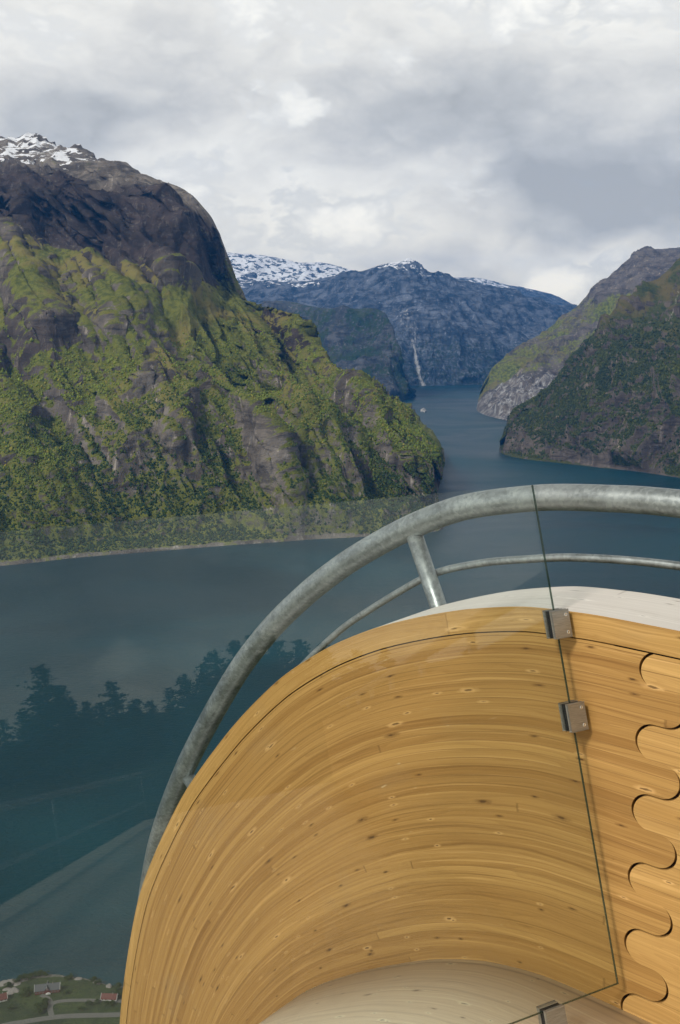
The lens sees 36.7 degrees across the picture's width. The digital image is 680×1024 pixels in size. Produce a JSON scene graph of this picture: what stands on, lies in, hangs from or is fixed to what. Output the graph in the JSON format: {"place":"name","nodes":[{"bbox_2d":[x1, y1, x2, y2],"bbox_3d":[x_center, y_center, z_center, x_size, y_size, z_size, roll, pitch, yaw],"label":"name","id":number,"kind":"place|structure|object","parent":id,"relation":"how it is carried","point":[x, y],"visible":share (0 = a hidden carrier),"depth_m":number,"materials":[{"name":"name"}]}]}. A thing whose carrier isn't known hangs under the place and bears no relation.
{"place":"outdoors","nodes":[
{"label":"outdoors","id":0,"kind":"place"},
{"bbox_2d":[2,1012,119,1023],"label":"road","id":1,"kind":"structure","parent":0,"point":[73,1015],"depth_m":951.41,"materials":[{"name":"grey asphalt"}]},
{"bbox_2d":[0,974,122,1023],"bbox_3d":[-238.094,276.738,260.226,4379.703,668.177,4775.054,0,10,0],"label":"hillside","id":2,"kind":"structure","parent":0,"point":[26,1008],"depth_m":973.18,"materials":[{"name":"green plant"}]},
{"bbox_2d":[0,992,7,1001],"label":"cottage","id":3,"kind":"structure","parent":2,"relation":"on","point":[3,997],"depth_m":978.74,"materials":[{"name":"red tile"}]},
{"bbox_2d":[4,981,11,987],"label":"bush","id":4,"kind":"object","parent":2,"relation":"on","point":[9,983],"visible":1,"depth_m":1002.99,"materials":[{"name":"green plant"}]},
{"bbox_2d":[7,987,15,994],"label":"shore rock","id":5,"kind":"object","parent":2,"relation":"on","point":[11,991],"visible":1,"depth_m":991.89,"materials":[{"name":"stone"}]},
{"bbox_2d":[19,991,27,996],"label":"bush","id":6,"kind":"object","parent":2,"relation":"on","point":[22,993],"visible":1,"depth_m":984.36,"materials":[{"name":"green plant"}]},
{"bbox_2d":[22,986,30,992],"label":"bush","id":7,"kind":"object","parent":2,"relation":"on","point":[28,990],"visible":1,"depth_m":989.97,"materials":[{"name":"green plant"}]},
{"bbox_2d":[34,1006,43,1013],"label":"bush","id":8,"kind":"object","parent":2,"relation":"on","point":[40,1009],"visible":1,"depth_m":957.03,"materials":[{"name":"green plant"}]},
{"bbox_2d":[34,1001,46,1008],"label":"bush","id":9,"kind":"object","parent":2,"relation":"on","point":[44,1004],"visible":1,"depth_m":962.97,"materials":[{"name":"green plant"}]},
{"bbox_2d":[36,970,45,975],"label":"bush","id":10,"kind":"object","parent":2,"relation":"on","point":[39,972],"visible":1,"depth_m":1022.31,"materials":[{"name":"green plant"}]},
{"bbox_2d":[40,994,52,1005],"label":"road","id":11,"kind":"structure","parent":2,"relation":"on","point":[48,997],"depth_m":980.19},
{"bbox_2d":[34,981,60,994],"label":"farmhouse","id":12,"kind":"object","parent":2,"relation":"on","point":[47,987],"visible":1,"depth_m":988.92,"materials":[{"name":"stone"}]},
{"bbox_2d":[100,992,118,1000],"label":"cottage","id":13,"kind":"structure","parent":2,"relation":"on","point":[109,996],"depth_m":976.76,"materials":[{"name":"red tile"}]},
{"bbox_2d":[112,982,121,989],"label":"bush","id":14,"kind":"object","parent":2,"relation":"on","point":[118,984],"visible":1,"depth_m":998.46,"materials":[{"name":"green plant"}]},
{"bbox_2d":[259,959,651,1023],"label":"timber deck","id":15,"kind":"structure","parent":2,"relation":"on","point":[447,991],"depth_m":2.71,"materials":[{"name":"beige wood"}]},
{"bbox_2d":[4,485,618,1023],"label":"glass screen","id":16,"kind":"object","parent":15,"relation":"on","point":[580,771],"visible":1,"depth_m":2.50,"materials":[{"name":"clear glass"}]},
{"bbox_2d":[120,586,679,1023],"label":"timber parapet","id":17,"kind":"structure","parent":15,"relation":"attached to","point":[406,789],"depth_m":2.86,"materials":[{"name":"brown wood"}]},
{"bbox_2d":[138,484,679,897],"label":"handrail","id":18,"kind":"object","parent":17,"relation":"attached to","point":[286,612],"visible":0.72,"depth_m":3.23,"materials":[{"name":"metal"}]},
{"bbox_2d":[542,608,572,639],"bbox_3d":[0.530,0.272,2.494,0.058,0.076,0.052,-5,12,-27],"label":"glass clamp","id":19,"kind":"object","parent":17,"relation":"attached to","point":[557,623],"visible":1,"depth_m":2.48,"materials":[{"name":"metal"}]},
{"bbox_2d":[558,700,588,732],"bbox_3d":[0.570,0.499,2.501,0.058,0.076,0.052,-5,12,-27],"label":"glass clamp","id":20,"kind":"object","parent":17,"relation":"attached to","point":[573,716],"visible":1,"depth_m":2.49,"materials":[{"name":"metal"}]},
{"bbox_2d":[536,1000,567,1023],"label":"glass clamp","id":21,"kind":"object","parent":15,"relation":"on","point":[554,1011],"visible":1,"depth_m":2.41,"materials":[{"name":"metal"}]},
{"bbox_2d":[47,999,121,1016],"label":"road","id":22,"kind":"structure","parent":0,"point":[50,1010],"depth_m":974.70,"materials":[{"name":"grey asphalt"}]},
{"bbox_2d":[0,132,444,565],"bbox_3d":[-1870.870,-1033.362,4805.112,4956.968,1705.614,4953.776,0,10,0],"label":"mountain","id":23,"kind":"structure","parent":0,"point":[116,250],"depth_m":3453.84,"materials":[{"name":"green plant"}]},
{"bbox_2d":[0,309,679,559],"bbox_3d":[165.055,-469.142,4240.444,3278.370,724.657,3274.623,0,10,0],"label":"woodland","id":24,"kind":"object","parent":23,"relation":"on","point":[422,433],"visible":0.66,"depth_m":3305.09,"materials":[{"name":"green plant"}]},
{"bbox_2d":[227,252,350,281],"bbox_3d":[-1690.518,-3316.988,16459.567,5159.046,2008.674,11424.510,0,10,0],"label":"mountain","id":25,"kind":"structure","parent":0,"point":[259,267],"depth_m":17719.25,"materials":[{"name":"white snow"}]},
{"bbox_2d":[260,300,415,400],"bbox_3d":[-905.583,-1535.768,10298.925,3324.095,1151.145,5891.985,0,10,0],"label":"mountain","id":26,"kind":"structure","parent":0,"point":[364,340],"depth_m":9170.25,"materials":[{"name":"blue stone"}]},
{"bbox_2d":[0,385,679,986],"bbox_3d":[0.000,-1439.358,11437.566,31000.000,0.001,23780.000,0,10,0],"label":"water","id":27,"kind":"structure","parent":0,"point":[112,669],"depth_m":2117.56,"materials":[{"name":"blue liquid"}]},
{"bbox_2d":[0,0,679,305],"label":"sky","id":28,"kind":"structure","parent":0,"point":[530,144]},
{"bbox_2d":[237,258,576,385],"bbox_3d":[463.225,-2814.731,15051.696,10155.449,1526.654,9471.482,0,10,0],"label":"mountain","id":29,"kind":"structure","parent":0,"point":[449,329],"depth_m":12248.17,"materials":[{"name":"blue stone"}]},
{"bbox_2d":[455,277,571,305],"bbox_3d":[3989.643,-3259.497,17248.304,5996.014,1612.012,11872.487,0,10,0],"label":"mountain","id":30,"kind":"structure","parent":0,"point":[550,298],"depth_m":19266.19,"materials":[{"name":"white snow"}]},
{"bbox_2d":[477,246,679,419],"bbox_3d":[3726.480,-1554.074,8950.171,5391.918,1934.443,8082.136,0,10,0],"label":"mountain","id":31,"kind":"structure","parent":0,"point":[523,372],"depth_m":8027.41,"materials":[{"name":"grey stone"}]},
{"bbox_2d":[500,258,679,477],"bbox_3d":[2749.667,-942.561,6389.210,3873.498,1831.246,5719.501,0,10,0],"label":"mountain","id":32,"kind":"structure","parent":0,"point":[654,299],"depth_m":4814.72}
]}

